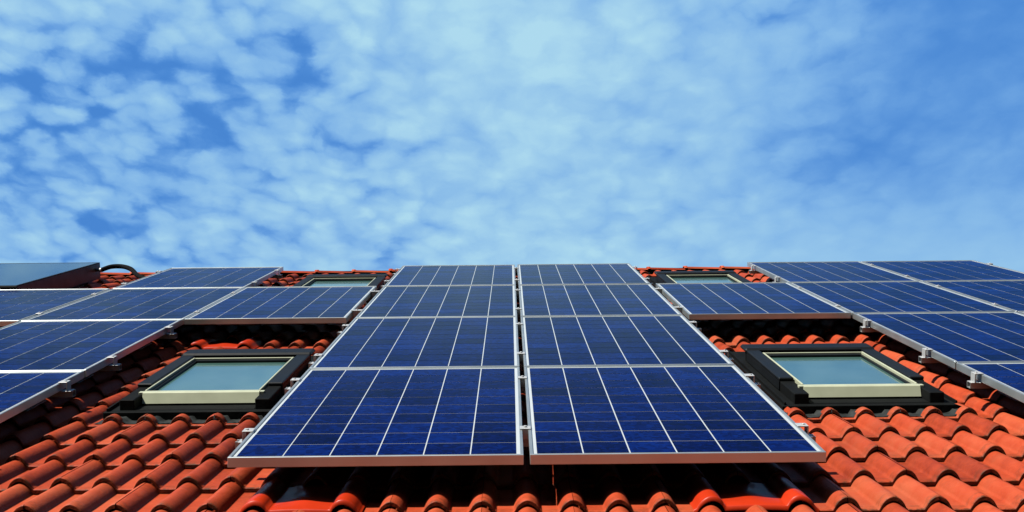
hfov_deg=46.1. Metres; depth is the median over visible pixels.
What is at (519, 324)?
mounting rail
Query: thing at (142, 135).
sky
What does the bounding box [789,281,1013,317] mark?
solar module
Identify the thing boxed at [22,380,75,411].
mounting rail
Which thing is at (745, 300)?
solar module
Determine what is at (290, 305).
solar module
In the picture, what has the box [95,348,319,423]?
roof window
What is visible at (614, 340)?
solar module
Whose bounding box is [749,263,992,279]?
mounting rail
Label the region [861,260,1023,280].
solar module
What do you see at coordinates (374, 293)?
mounting rail
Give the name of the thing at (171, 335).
mounting rail
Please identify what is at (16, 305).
solar module
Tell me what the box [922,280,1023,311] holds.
solar module
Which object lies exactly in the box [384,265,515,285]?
solar module
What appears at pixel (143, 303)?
solar module
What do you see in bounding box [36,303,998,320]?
mounting rail
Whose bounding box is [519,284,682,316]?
solar module
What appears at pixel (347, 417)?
solar module
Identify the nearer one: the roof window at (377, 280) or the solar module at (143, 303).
the solar module at (143, 303)
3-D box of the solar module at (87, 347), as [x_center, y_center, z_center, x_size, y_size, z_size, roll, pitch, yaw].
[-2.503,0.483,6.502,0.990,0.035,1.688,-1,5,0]
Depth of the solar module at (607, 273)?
9.76 m
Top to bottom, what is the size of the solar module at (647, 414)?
0.035 m
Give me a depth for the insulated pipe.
10.88 m
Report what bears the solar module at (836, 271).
attached to the mounting rail
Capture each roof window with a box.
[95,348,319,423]
[292,274,387,304]
[646,270,750,300]
[725,343,969,417]
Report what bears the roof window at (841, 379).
attached to the house
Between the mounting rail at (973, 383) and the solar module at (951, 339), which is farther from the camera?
the solar module at (951, 339)
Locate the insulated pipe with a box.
[102,264,145,278]
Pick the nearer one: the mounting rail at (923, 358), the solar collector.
the mounting rail at (923, 358)
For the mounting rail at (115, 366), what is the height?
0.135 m
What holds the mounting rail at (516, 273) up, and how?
attached to the house
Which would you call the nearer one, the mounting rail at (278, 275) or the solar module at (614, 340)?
the solar module at (614, 340)
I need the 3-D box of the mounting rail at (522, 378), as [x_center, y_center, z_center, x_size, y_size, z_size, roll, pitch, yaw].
[0.047,0.594,5.456,2.116,0.136,0.230,-1,5,0]
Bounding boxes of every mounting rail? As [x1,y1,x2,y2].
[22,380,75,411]
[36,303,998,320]
[74,356,121,383]
[91,285,940,300]
[137,326,176,349]
[156,269,282,284]
[235,423,815,448]
[285,374,759,393]
[309,350,733,367]
[337,321,700,335]
[381,278,652,288]
[392,266,639,276]
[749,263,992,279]
[860,319,900,342]
[918,348,965,374]
[967,371,1020,401]
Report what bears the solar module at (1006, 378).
attached to the mounting rail
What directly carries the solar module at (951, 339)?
attached to the mounting rail at (923, 358)
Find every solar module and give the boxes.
[0,289,109,325]
[0,319,182,376]
[0,371,83,422]
[22,287,243,323]
[113,267,282,288]
[184,286,376,324]
[227,367,523,467]
[309,316,518,368]
[355,285,516,317]
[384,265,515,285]
[517,263,649,286]
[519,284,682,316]
[521,315,733,365]
[524,365,825,464]
[656,282,850,319]
[747,261,918,282]
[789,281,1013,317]
[853,311,1023,368]
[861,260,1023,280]
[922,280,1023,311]
[956,362,1023,402]
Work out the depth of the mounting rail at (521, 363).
5.99 m
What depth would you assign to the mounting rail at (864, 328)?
7.00 m
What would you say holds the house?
on the ground
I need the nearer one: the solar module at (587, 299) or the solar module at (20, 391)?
the solar module at (20, 391)
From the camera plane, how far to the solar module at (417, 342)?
6.35 m
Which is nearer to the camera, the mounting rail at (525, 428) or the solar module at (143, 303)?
the mounting rail at (525, 428)
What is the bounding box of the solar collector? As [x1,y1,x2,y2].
[0,262,101,289]
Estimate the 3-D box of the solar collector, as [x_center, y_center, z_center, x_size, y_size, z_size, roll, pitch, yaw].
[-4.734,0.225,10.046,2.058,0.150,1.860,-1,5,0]
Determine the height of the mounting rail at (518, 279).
0.136 m
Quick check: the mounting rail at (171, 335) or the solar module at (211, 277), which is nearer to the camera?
the mounting rail at (171, 335)
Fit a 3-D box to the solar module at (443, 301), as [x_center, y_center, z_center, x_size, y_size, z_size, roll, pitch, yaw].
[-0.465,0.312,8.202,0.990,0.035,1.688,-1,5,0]
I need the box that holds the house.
[0,266,1023,511]
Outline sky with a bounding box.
[0,0,1023,272]
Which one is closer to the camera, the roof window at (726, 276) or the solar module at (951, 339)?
the solar module at (951, 339)

